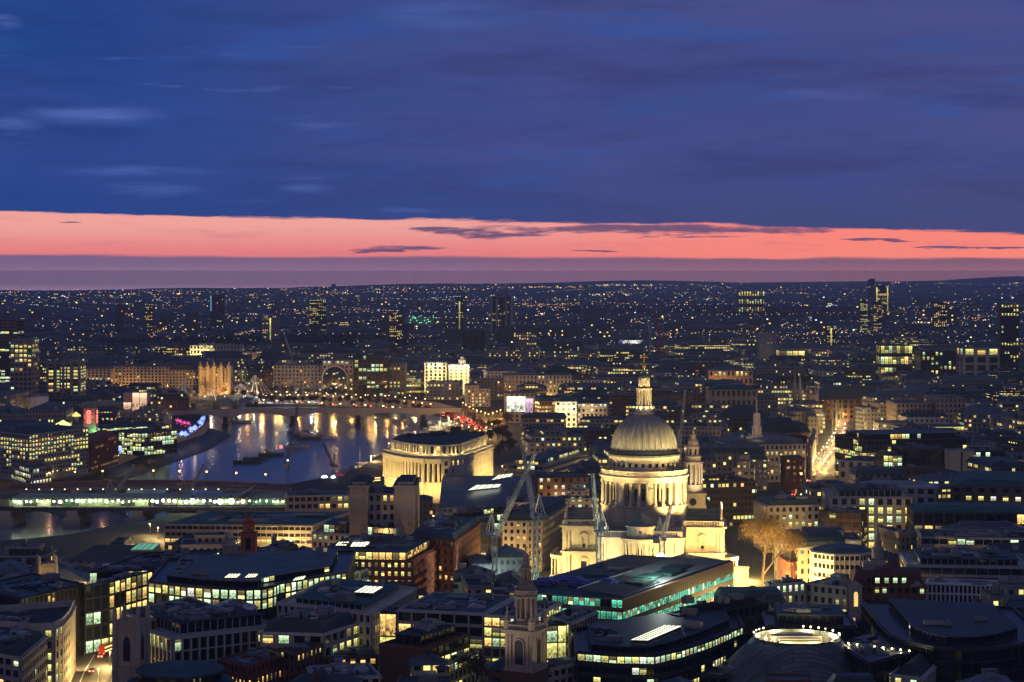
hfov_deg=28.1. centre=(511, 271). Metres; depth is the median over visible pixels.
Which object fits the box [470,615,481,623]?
window
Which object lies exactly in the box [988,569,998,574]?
window
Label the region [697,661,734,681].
office block
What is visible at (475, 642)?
window
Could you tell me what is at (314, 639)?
window
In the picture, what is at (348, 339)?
park trees
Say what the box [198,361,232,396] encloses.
stone block
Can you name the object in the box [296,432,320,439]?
barge
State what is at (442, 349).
office building
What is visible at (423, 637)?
window
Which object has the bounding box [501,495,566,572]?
stone block
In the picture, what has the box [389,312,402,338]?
tower block
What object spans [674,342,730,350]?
office building
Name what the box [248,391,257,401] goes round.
tree
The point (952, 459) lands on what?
office block
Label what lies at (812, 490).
office building
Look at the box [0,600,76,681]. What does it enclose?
office block
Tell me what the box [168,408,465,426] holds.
road bridge
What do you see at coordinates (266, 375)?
brick building
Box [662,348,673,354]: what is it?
stone building
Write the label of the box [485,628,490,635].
window
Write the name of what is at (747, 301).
tower block
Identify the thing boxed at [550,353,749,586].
cathedral
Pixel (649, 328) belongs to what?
tower crane
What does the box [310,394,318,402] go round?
tree
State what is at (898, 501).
window
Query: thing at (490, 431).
tree
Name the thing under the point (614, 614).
window
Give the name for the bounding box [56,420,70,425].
roof pavilion
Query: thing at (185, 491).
tower crane
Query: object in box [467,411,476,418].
tree
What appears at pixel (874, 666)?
window
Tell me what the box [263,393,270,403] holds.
tree
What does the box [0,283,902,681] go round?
ground
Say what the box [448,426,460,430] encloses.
tree
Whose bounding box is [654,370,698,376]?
office building
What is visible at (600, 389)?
office building
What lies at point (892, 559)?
brick building
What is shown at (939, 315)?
tower block
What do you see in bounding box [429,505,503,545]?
stone block
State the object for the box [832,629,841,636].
window
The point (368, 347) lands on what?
stone building
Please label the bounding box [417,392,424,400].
tree
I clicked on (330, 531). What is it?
stone block
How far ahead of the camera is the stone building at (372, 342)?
3543.68 m
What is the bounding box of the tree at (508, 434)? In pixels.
[501,431,512,438]
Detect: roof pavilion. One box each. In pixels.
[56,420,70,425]
[72,412,80,423]
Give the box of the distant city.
[0,282,1023,347]
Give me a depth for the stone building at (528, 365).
2508.07 m
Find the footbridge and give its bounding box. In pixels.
[178,375,272,408]
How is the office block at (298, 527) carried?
on the ground
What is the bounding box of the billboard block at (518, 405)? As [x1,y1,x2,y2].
[503,391,535,422]
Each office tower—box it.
[0,319,24,383]
[46,360,85,400]
[757,332,776,362]
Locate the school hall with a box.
[435,473,534,514]
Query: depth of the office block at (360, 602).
761.53 m
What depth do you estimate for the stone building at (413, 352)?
3261.90 m
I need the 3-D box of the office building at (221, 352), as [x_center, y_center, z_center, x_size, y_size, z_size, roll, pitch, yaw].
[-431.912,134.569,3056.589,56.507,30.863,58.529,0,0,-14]
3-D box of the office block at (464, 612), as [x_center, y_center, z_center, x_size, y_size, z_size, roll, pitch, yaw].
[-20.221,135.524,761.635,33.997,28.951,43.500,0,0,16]
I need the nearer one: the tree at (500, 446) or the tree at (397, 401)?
the tree at (500, 446)
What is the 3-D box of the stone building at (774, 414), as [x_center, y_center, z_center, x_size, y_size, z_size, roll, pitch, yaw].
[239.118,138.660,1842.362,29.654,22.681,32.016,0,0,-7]
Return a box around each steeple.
[221,529,237,553]
[239,515,257,552]
[501,546,549,681]
[752,396,761,437]
[868,523,887,564]
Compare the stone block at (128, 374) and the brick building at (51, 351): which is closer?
the stone block at (128, 374)
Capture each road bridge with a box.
[0,480,290,500]
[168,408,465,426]
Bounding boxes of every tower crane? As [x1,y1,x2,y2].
[102,465,134,493]
[175,463,205,493]
[280,404,298,490]
[283,331,294,363]
[322,443,338,478]
[483,452,536,579]
[520,444,547,579]
[591,473,608,562]
[647,318,652,354]
[653,310,661,354]
[653,504,672,556]
[677,389,685,465]
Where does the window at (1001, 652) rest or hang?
in the office block at (953, 641)
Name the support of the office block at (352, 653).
on the ground
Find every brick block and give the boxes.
[88,430,118,472]
[327,535,437,593]
[409,515,480,591]
[531,470,589,496]
[780,455,805,491]
[846,561,927,616]
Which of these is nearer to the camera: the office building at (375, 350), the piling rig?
the piling rig
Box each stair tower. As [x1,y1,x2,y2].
[379,607,399,642]
[547,620,566,661]
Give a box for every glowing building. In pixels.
[406,317,433,325]
[618,340,641,343]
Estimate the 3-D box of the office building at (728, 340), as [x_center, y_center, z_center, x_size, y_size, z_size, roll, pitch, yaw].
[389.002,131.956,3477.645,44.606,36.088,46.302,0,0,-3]
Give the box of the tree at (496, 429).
[490,426,499,441]
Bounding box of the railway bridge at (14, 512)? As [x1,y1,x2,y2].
[0,485,284,527]
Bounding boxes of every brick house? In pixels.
[217,646,282,681]
[278,641,323,681]
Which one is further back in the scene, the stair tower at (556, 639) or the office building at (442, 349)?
the office building at (442, 349)
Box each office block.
[0,389,31,407]
[0,423,88,479]
[0,572,85,653]
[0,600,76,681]
[0,625,48,681]
[10,336,38,394]
[10,462,52,483]
[24,394,47,408]
[83,570,153,655]
[87,543,221,582]
[98,421,169,430]
[110,427,177,455]
[119,596,213,628]
[146,546,355,620]
[150,605,268,662]
[163,510,349,549]
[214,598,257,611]
[257,539,298,551]
[258,605,358,664]
[275,578,417,671]
[285,489,349,510]
[306,658,382,681]
[325,644,378,670]
[354,352,390,397]
[377,618,471,681]
[389,360,406,395]
[395,590,514,681]
[446,648,480,681]
[482,597,562,681]
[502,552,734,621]
[503,446,589,475]
[506,492,554,509]
[547,657,575,681]
[548,605,598,657]
[573,607,744,681]
[606,392,636,415]
[651,390,705,403]
[667,592,769,643]
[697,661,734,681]
[753,491,820,552]
[761,603,857,641]
[764,575,806,603]
[773,527,844,581]
[776,548,797,579]
[805,573,849,611]
[809,543,871,580]
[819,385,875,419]
[819,506,867,545]
[821,480,913,547]
[834,425,967,476]
[844,632,912,681]
[860,598,1023,681]
[867,480,938,503]
[874,449,902,465]
[876,343,912,379]
[887,422,968,433]
[888,653,936,681]
[891,442,948,468]
[898,546,1023,583]
[906,502,1023,529]
[914,350,956,375]
[916,527,1023,548]
[926,576,1023,601]
[945,449,961,471]
[949,470,1023,504]
[956,347,999,374]
[958,449,974,471]
[965,445,1004,456]
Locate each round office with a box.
[127,660,232,681]
[717,625,853,681]
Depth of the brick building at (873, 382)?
2376.42 m
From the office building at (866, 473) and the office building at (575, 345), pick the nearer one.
the office building at (866, 473)
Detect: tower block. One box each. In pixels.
[116,304,123,332]
[145,306,153,331]
[210,294,223,327]
[262,314,279,341]
[309,299,326,336]
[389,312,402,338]
[456,298,463,328]
[463,328,484,349]
[490,296,512,331]
[513,331,536,348]
[737,291,764,314]
[825,325,835,345]
[859,299,867,331]
[868,278,874,300]
[872,300,881,330]
[874,285,888,311]
[932,301,946,328]
[998,303,1018,370]
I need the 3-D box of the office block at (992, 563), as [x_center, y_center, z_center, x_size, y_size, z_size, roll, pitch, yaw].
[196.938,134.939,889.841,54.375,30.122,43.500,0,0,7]
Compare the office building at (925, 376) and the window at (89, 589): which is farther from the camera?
the office building at (925, 376)
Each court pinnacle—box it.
[792,372,796,401]
[797,373,801,399]
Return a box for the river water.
[0,398,455,540]
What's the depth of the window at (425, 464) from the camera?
1325.97 m
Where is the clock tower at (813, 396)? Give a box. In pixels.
[806,384,818,401]
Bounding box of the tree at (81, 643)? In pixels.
[77,636,84,648]
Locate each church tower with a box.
[36,553,57,573]
[112,601,150,681]
[832,400,842,427]
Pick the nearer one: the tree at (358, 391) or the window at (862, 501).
the window at (862, 501)
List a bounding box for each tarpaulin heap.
[532,576,555,586]
[550,575,569,583]
[560,575,583,580]
[566,578,594,588]
[596,577,619,586]
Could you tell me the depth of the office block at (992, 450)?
1355.93 m
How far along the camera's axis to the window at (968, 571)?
868.96 m
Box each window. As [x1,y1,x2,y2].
[1,429,87,470]
[6,669,10,675]
[86,586,92,597]
[86,599,92,611]
[86,613,92,624]
[86,627,92,638]
[86,641,92,652]
[90,573,96,582]
[94,585,99,596]
[94,598,99,609]
[94,612,99,623]
[94,626,99,637]
[94,640,99,651]
[102,583,107,594]
[102,597,107,608]
[102,611,107,622]
[102,624,107,635]
[110,596,113,606]
[110,609,112,620]
[116,581,118,591]
[116,594,118,605]
[121,582,124,590]
[121,593,124,603]
[127,578,129,588]
[127,591,129,602]
[132,590,135,600]
[138,575,140,585]
[138,588,140,599]
[143,574,146,584]
[143,587,146,597]
[149,567,345,603]
[149,593,153,601]
[163,585,166,593]
[175,587,178,594]
[175,642,180,650]
[175,652,180,659]
[180,623,186,633]
[184,639,188,649]
[184,651,188,659]
[188,588,193,595]
[188,623,194,632]
[192,638,197,648]
[192,650,197,659]
[196,588,201,596]
[196,622,201,631]
[201,637,205,647]
[201,649,205,659]
[203,621,209,630]
[209,636,213,646]
[209,648,213,658]
[211,620,216,629]
[213,589,218,597]
[217,635,222,645]
[217,647,222,657]
[221,590,226,597]
[226,634,230,644]
[226,646,230,655]
[230,590,235,598]
[234,633,238,643]
[234,645,238,653]
[242,632,246,642]
[242,644,246,650]
[247,591,252,598]
[250,631,255,641]
[254,590,259,598]
[254,601,259,608]
[263,635,272,638]
[263,638,272,642]
[279,635,288,642]
[280,584,283,592]
[292,582,295,590]
[295,636,304,642]
[303,580,306,588]
[310,636,320,642]
[323,367,346,393]
[324,525,328,531]
[326,647,329,654]
[335,525,339,532]
[340,526,344,532]
[340,630,343,638]
[366,552,371,558]
[368,563,410,580]
[373,553,378,558]
[378,528,382,534]
[379,553,384,558]
[380,614,395,635]
[380,637,394,642]
[386,553,391,559]
[389,528,393,535]
[393,553,398,559]
[396,634,402,643]
[399,553,404,559]
[399,612,410,620]
[399,624,410,630]
[404,635,410,643]
[412,636,419,644]
[413,613,424,620]
[421,636,424,644]
[425,464,426,481]
[427,613,438,619]
[430,464,431,481]
[432,647,436,653]
[435,464,436,481]
[439,645,443,652]
[441,614,452,622]
[442,629,445,637]
[445,643,449,650]
[446,628,449,636]
[450,627,453,635]
[452,641,456,648]
[456,615,467,623]
[456,627,467,632]
[458,639,462,646]
[464,637,468,644]
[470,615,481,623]
[470,627,481,635]
[470,639,481,644]
[470,644,481,647]
[481,524,486,529]
[481,538,486,543]
[481,546,486,551]
[485,618,490,625]
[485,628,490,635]
[485,638,490,645]
[493,618,498,625]
[493,628,498,632]
[493,638,498,645]
[501,639,504,646]
[510,573,732,619]
[547,631,556,641]
[547,643,556,657]
[548,626,556,630]
[558,626,565,641]
[558,643,565,656]
[563,596,567,603]
[574,597,577,604]
[578,654,584,660]
[586,655,591,660]
[594,655,599,661]
[595,599,599,605]
[601,611,605,618]
[601,656,607,661]
[606,611,610,618]
[609,633,738,669]
[612,600,616,607]
[612,612,616,619]
[617,600,621,607]
[617,657,623,662]
[625,657,630,662]
[632,657,638,663]
[632,668,638,674]
[640,657,645,663]
[640,670,645,674]
[641,489,644,500]
[647,657,653,663]
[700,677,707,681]
[738,609,742,616]
[745,608,748,616]
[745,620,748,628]
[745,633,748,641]
[751,607,754,615]
[751,620,754,627]
[757,606,760,614]
[757,619,760,626]
[779,615,785,623]
[787,615,793,623]
[795,615,801,623]
[803,616,810,623]
[812,616,818,623]
[820,616,826,623]
[822,513,827,517]
[828,616,834,623]
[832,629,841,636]
[836,616,842,623]
[837,440,890,463]
[837,522,842,526]
[845,514,850,518]
[845,522,850,526]
[845,629,854,636]
[853,514,858,518]
[854,592,857,605]
[860,499,864,504]
[869,499,873,504]
[869,516,873,521]
[869,534,873,539]
[872,665,875,673]
[876,287,877,301]
[878,663,881,671]
[887,508,891,513]
[887,516,891,521]
[895,658,898,666]
[896,499,900,504]
[896,516,900,521]
[915,513,922,522]
[919,567,929,573]
[922,539,929,543]
[925,514,932,522]
[931,539,938,543]
[931,568,940,573]
[934,650,941,659]
[934,662,941,671]
[935,514,942,522]
[936,674,941,681]
[940,539,946,543]
[942,568,952,573]
[943,651,950,660]
[943,662,950,672]
[943,674,950,681]
[945,514,952,522]
[947,637,957,644]
[953,651,960,660]
[953,663,960,673]
[953,675,960,681]
[954,568,963,573]
[956,514,963,522]
[957,539,964,543]
[963,652,970,660]
[963,663,970,673]
[965,568,975,574]
[966,349,973,354]
[966,514,973,520]
[966,541,973,544]
[972,651,980,660]
[972,663,980,672]
[975,540,982,544]
[976,514,983,520]
[977,351,985,354]
[977,568,986,574]
[982,651,990,660]
[982,663,990,667]
[984,540,991,544]
[986,514,993,520]
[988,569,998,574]
[989,349,997,354]
[992,650,996,659]
[997,514,1004,520]
[999,649,1003,658]
[999,661,1003,670]
[1000,569,1010,574]
[1006,648,1010,657]
[1006,660,1010,669]
[1007,515,1014,522]
[1011,569,1021,574]
[1012,648,1016,657]
[1012,659,1016,668]
[1012,671,1016,680]
[1017,515,1023,523]
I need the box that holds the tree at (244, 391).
[240,389,247,400]
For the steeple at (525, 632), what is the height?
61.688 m
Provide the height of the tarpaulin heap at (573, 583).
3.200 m
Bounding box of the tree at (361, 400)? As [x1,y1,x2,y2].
[356,398,364,407]
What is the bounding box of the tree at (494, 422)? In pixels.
[491,419,499,426]
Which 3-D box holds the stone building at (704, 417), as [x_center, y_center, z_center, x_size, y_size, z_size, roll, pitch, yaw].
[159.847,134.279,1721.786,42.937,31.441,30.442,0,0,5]
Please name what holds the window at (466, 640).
in the office block at (435, 636)
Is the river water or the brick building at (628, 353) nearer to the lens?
the river water
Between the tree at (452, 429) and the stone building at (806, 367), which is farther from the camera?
the stone building at (806, 367)
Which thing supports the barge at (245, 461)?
on the river water
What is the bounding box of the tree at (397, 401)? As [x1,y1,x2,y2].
[392,398,399,407]
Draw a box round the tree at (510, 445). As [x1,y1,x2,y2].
[505,440,514,454]
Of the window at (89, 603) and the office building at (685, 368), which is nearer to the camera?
the window at (89, 603)
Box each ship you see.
[340,455,371,472]
[417,419,445,432]
[427,410,453,427]
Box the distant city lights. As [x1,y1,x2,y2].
[0,282,1023,370]
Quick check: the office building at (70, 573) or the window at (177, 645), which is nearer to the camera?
the window at (177, 645)
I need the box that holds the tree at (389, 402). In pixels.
[385,398,395,405]
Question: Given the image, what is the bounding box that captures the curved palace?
[381,430,494,502]
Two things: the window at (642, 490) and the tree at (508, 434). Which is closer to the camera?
the window at (642, 490)
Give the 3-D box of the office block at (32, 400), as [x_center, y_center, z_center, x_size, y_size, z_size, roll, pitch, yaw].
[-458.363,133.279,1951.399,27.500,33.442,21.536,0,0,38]
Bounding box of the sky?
[0,0,1023,289]
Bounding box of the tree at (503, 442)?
[499,438,507,455]
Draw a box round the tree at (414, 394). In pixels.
[410,392,418,398]
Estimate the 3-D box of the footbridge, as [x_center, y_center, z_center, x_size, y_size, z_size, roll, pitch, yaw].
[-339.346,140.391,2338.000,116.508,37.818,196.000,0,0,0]
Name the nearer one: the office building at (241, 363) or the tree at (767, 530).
the tree at (767, 530)
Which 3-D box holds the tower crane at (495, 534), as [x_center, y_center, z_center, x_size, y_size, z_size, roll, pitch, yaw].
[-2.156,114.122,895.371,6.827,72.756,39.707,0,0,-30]
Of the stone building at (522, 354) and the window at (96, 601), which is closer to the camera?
the window at (96, 601)
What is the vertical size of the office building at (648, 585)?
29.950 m
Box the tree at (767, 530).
[736,506,806,586]
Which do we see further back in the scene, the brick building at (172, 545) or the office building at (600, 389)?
the office building at (600, 389)
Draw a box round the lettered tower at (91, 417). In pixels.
[84,404,97,432]
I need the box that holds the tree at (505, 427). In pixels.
[499,424,509,437]
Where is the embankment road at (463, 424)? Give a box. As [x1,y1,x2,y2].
[257,400,491,430]
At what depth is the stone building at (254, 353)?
3174.71 m
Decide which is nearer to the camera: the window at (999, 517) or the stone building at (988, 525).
the stone building at (988, 525)
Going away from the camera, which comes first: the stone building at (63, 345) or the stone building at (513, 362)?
the stone building at (513, 362)
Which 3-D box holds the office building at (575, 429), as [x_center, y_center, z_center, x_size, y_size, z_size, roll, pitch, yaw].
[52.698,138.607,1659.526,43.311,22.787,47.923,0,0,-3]
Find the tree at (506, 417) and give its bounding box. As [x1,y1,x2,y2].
[502,414,512,424]
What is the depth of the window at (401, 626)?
745.08 m
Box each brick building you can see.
[39,348,65,355]
[39,362,45,381]
[73,414,132,423]
[87,357,132,364]
[137,350,174,355]
[151,393,188,415]
[156,346,189,355]
[168,534,238,550]
[176,361,215,363]
[254,351,289,360]
[257,340,286,346]
[260,363,298,390]
[274,347,324,349]
[338,353,360,357]
[377,343,405,346]
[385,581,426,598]
[386,346,423,353]
[396,674,451,681]
[487,658,504,681]
[503,358,528,360]
[523,425,552,437]
[535,365,577,372]
[535,394,569,412]
[570,373,591,377]
[573,357,629,360]
[577,425,614,449]
[585,478,600,506]
[597,348,643,359]
[601,361,623,364]
[611,424,671,429]
[653,405,704,425]
[675,361,728,374]
[684,348,723,353]
[685,431,749,443]
[696,365,717,376]
[700,474,756,527]
[716,405,769,433]
[729,340,756,350]
[743,416,810,450]
[764,374,821,382]
[765,674,811,681]
[766,358,798,364]
[768,355,805,361]
[778,434,807,456]
[806,367,871,377]
[809,357,842,360]
[827,673,875,681]
[832,370,872,379]
[843,611,860,636]
[849,377,898,385]
[854,343,899,347]
[884,550,907,566]
[900,464,958,477]
[907,342,954,347]
[985,387,1023,400]
[990,398,1012,404]
[996,438,1023,451]
[1000,596,1023,615]
[1005,452,1023,455]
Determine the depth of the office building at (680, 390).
2082.35 m
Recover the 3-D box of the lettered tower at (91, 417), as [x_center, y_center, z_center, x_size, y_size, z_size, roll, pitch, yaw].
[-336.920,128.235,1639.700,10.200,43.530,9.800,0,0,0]
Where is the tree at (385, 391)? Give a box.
[379,387,390,397]
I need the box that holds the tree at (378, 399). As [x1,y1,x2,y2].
[372,397,380,407]
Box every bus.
[99,641,111,654]
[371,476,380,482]
[792,488,796,494]
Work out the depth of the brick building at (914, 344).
3469.43 m
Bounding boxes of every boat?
[231,416,251,422]
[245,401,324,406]
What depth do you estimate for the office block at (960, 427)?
1691.03 m
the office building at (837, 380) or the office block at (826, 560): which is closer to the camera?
the office block at (826, 560)
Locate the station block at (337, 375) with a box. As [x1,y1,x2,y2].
[321,358,355,396]
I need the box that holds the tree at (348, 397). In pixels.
[344,393,351,406]
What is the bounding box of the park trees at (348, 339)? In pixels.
[103,303,895,346]
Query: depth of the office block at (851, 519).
1082.17 m
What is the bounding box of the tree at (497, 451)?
[494,446,501,459]
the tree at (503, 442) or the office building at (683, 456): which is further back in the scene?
the tree at (503, 442)
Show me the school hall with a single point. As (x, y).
(478, 491)
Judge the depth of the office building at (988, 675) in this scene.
628.18 m
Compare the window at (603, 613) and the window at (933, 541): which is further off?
the window at (933, 541)
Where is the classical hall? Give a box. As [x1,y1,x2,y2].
[837,455,873,482]
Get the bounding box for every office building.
[0,381,9,386]
[0,401,72,423]
[0,420,52,426]
[0,538,62,567]
[0,559,81,577]
[0,566,89,583]
[39,342,56,348]
[43,361,53,380]
[52,395,100,405]
[58,352,98,361]
[66,343,102,352]
[68,355,124,361]
[71,405,119,417]
[85,343,134,354]
[86,361,121,366]
[86,386,104,389]
[93,555,134,568]
[110,537,161,550]
[114,384,127,387]
[128,382,161,391]
[131,354,178,363]
[144,386,188,403]
[151,341,190,351]
[175,531,239,550]
[178,355,213,361]
[181,360,211,361]
[198,341,230,343]
[202,351,241,354]
[223,358,272,384]
[243,344,280,351]
[244,363,274,387]
[266,356,308,363]
[268,536,311,550]
[284,343,315,346]
[309,358,323,361]
[326,347,341,348]
[360,348,388,352]
[391,358,413,366]
[401,343,434,349]
[404,357,436,360]
[407,374,423,392]
[408,358,448,366]
[409,654,449,675]
[420,495,432,525]
[425,343,460,348]
[425,352,450,357]
[426,380,462,399]
[430,346,465,353]
[442,341,462,348]
[442,355,497,364]
[444,349,484,356]
[455,349,484,357]
[464,382,490,406]
[466,545,529,574]
[470,370,483,382]
[474,377,503,399]
[484,363,535,377]
[485,342,502,348]
[516,384,545,394]
[517,359,564,365]
[521,426,586,455]
[536,340,583,350]
[537,347,581,352]
[539,357,591,359]
[551,427,598,432]
[558,381,621,394]
[564,482,591,506]
[570,389,611,415]
[573,387,619,392]
[582,341,598,348]
[585,361,610,374]
[586,440,611,457]
[607,389,653,392]
[608,342,647,349]
[613,359,665,365]
[622,381,661,389]
[626,400,652,415]
[628,383,699,391]
[631,356,678,363]
[635,339,677,348]
[643,351,665,356]
[646,354,696,361]
[653,376,694,384]
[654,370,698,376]
[659,362,691,372]
[660,677,693,681]
[664,372,701,379]
[671,388,692,391]
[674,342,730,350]
[682,452,700,474]
[689,357,724,361]
[693,340,718,342]
[697,351,733,358]
[699,443,767,490]
[701,373,705,379]
[702,381,757,391]
[704,350,737,356]
[706,499,711,507]
[710,364,744,368]
[726,338,755,343]
[736,353,758,359]
[744,357,764,364]
[748,381,813,414]
[753,373,784,379]
[753,379,766,384]
[757,394,777,414]
[791,374,821,377]
[801,480,844,524]
[802,525,866,546]
[808,366,844,376]
[815,375,864,392]
[828,347,862,353]
[828,351,873,359]
[844,352,875,355]
[845,353,875,362]
[848,341,874,344]
[849,465,909,482]
[855,404,879,429]
[867,346,875,351]
[872,419,908,429]
[874,385,902,390]
[881,335,928,343]
[886,378,924,387]
[891,426,957,434]
[898,411,948,423]
[901,370,936,382]
[901,422,922,426]
[903,381,951,387]
[903,384,941,389]
[909,472,960,501]
[912,360,914,371]
[921,345,963,350]
[929,373,948,382]
[937,375,1007,388]
[942,343,971,346]
[946,447,1023,461]
[955,432,1001,449]
[956,668,1012,681]
[957,403,1004,432]
[964,397,991,405]
[965,429,1023,442]
[967,456,1023,472]
[968,385,1000,394]
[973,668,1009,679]
[979,343,1023,350]
[980,367,1023,377]
[984,399,1023,410]
[996,373,1023,383]
[997,412,1023,433]
[1003,384,1023,392]
[1015,404,1023,410]
[1019,349,1023,355]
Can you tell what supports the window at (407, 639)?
in the office block at (435, 636)
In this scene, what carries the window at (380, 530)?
in the stone block at (330, 531)
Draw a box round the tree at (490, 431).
[486,428,494,438]
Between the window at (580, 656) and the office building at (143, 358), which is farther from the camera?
the office building at (143, 358)
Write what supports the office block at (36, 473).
on the ground
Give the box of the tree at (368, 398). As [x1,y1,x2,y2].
[366,395,373,407]
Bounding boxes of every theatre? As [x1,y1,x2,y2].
[81,392,150,416]
[776,349,804,355]
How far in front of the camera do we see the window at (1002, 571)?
867.26 m
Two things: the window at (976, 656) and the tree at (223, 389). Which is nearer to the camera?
the window at (976, 656)
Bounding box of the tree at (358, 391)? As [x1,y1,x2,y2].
[355,389,363,398]
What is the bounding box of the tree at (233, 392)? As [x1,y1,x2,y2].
[230,390,238,396]
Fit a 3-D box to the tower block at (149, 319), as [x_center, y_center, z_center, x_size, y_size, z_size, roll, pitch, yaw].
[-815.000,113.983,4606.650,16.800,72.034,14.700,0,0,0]
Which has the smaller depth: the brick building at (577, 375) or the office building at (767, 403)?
the office building at (767, 403)
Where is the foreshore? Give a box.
[52,428,230,481]
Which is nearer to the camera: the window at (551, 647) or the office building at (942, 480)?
the window at (551, 647)
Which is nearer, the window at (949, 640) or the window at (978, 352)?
the window at (949, 640)
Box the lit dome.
[338,320,349,327]
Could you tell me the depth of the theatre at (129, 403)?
1962.00 m
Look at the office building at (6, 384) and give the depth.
2262.53 m
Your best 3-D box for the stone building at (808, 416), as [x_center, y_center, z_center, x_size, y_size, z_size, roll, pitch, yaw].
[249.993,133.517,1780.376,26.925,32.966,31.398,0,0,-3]
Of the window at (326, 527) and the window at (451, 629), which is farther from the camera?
the window at (326, 527)
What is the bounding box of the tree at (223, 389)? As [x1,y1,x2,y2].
[220,387,226,394]
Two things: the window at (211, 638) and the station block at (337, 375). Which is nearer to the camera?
the window at (211, 638)
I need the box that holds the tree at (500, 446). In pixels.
[497,444,502,458]
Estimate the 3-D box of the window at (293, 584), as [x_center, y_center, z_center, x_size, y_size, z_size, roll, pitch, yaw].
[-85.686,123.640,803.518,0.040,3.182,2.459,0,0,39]
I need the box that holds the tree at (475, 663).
[449,649,494,681]
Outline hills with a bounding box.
[0,276,1023,291]
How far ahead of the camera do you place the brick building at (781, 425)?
1707.66 m
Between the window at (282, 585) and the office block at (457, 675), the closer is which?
the office block at (457, 675)
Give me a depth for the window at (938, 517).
1055.61 m
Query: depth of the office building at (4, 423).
1719.83 m
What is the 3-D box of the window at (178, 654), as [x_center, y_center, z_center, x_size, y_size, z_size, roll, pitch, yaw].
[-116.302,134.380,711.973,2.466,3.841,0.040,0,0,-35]
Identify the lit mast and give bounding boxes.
[210,311,211,330]
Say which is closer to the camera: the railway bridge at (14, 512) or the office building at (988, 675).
the office building at (988, 675)
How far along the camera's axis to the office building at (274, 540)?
1026.67 m
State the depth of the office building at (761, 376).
2504.17 m
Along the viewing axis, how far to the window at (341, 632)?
729.77 m
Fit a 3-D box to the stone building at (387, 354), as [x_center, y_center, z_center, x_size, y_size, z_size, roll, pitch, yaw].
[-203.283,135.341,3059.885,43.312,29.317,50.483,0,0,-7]
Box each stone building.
[0,387,9,391]
[39,355,58,361]
[39,384,45,395]
[55,341,96,348]
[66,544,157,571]
[70,421,83,426]
[86,378,116,386]
[86,387,138,398]
[94,389,122,400]
[102,347,152,357]
[129,403,171,428]
[132,340,179,351]
[132,360,177,364]
[193,362,241,387]
[203,354,251,362]
[243,349,283,359]
[260,347,300,356]
[290,670,363,681]
[291,343,338,346]
[299,349,360,358]
[322,346,354,348]
[341,346,386,348]
[356,340,393,346]
[361,352,390,357]
[391,350,434,354]
[391,351,415,357]
[396,354,442,359]
[407,367,423,381]
[453,563,520,592]
[461,569,514,594]
[470,363,493,370]
[484,348,540,360]
[487,344,512,348]
[495,358,509,362]
[499,361,518,364]
[504,362,532,369]
[517,382,545,390]
[518,360,563,367]
[521,412,566,443]
[542,350,596,358]
[553,360,607,372]
[565,460,600,480]
[577,414,660,427]
[584,346,607,350]
[588,448,610,466]
[591,438,683,452]
[592,372,638,389]
[595,365,653,380]
[628,384,670,391]
[640,363,661,367]
[642,347,662,351]
[652,398,700,410]
[653,367,683,372]
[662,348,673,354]
[670,421,721,443]
[672,349,702,356]
[674,402,728,416]
[675,378,743,391]
[677,412,727,430]
[684,437,714,454]
[714,586,785,610]
[716,357,754,369]
[732,454,754,479]
[733,345,756,352]
[742,348,756,356]
[750,432,779,435]
[751,360,805,375]
[769,413,780,416]
[777,341,801,346]
[777,343,827,356]
[781,405,817,444]
[789,400,822,433]
[796,383,814,389]
[798,357,855,367]
[801,365,835,374]
[823,344,868,351]
[823,410,825,428]
[849,363,875,379]
[862,390,924,419]
[878,526,916,552]
[879,369,910,379]
[912,346,920,359]
[915,386,986,397]
[918,344,946,348]
[941,520,1023,529]
[970,343,992,346]
[970,581,1023,605]
[981,542,1023,554]
[989,411,1023,428]
[997,395,1023,401]
[1004,380,1022,383]
[1019,363,1023,370]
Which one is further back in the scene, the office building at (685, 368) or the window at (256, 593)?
the office building at (685, 368)
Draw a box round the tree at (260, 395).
[257,392,263,403]
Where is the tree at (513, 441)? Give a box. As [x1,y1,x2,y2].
[506,438,518,452]
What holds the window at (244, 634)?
in the office block at (212, 634)
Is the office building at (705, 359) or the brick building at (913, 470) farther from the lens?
the office building at (705, 359)
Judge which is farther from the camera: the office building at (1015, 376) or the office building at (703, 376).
the office building at (703, 376)
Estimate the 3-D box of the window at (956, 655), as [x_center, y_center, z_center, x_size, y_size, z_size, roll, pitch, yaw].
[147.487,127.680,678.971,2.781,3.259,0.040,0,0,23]
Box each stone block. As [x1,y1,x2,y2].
[86,366,114,381]
[111,364,170,387]
[169,364,198,396]
[190,344,242,354]
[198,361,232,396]
[273,362,322,395]
[311,517,395,549]
[348,475,419,535]
[355,563,369,580]
[424,361,447,394]
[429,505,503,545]
[448,357,470,395]
[462,515,500,554]
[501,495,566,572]
[503,373,571,394]
[554,395,576,426]
[571,377,610,382]
[577,398,607,424]
[706,368,752,384]
[706,384,757,406]
[714,432,806,481]
[807,426,816,476]
[886,398,929,419]
[924,394,965,422]
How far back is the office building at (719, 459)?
1413.19 m
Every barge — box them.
[232,460,261,463]
[242,457,266,459]
[258,448,283,455]
[284,441,308,448]
[287,426,308,432]
[292,430,312,436]
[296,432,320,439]
[311,432,337,438]
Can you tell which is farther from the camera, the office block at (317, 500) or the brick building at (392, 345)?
the brick building at (392, 345)
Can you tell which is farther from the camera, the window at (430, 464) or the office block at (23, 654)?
the window at (430, 464)
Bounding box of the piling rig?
[336,453,343,475]
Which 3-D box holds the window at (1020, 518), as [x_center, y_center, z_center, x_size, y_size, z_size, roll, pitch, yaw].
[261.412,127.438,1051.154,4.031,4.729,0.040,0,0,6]
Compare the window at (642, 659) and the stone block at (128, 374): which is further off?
the stone block at (128, 374)

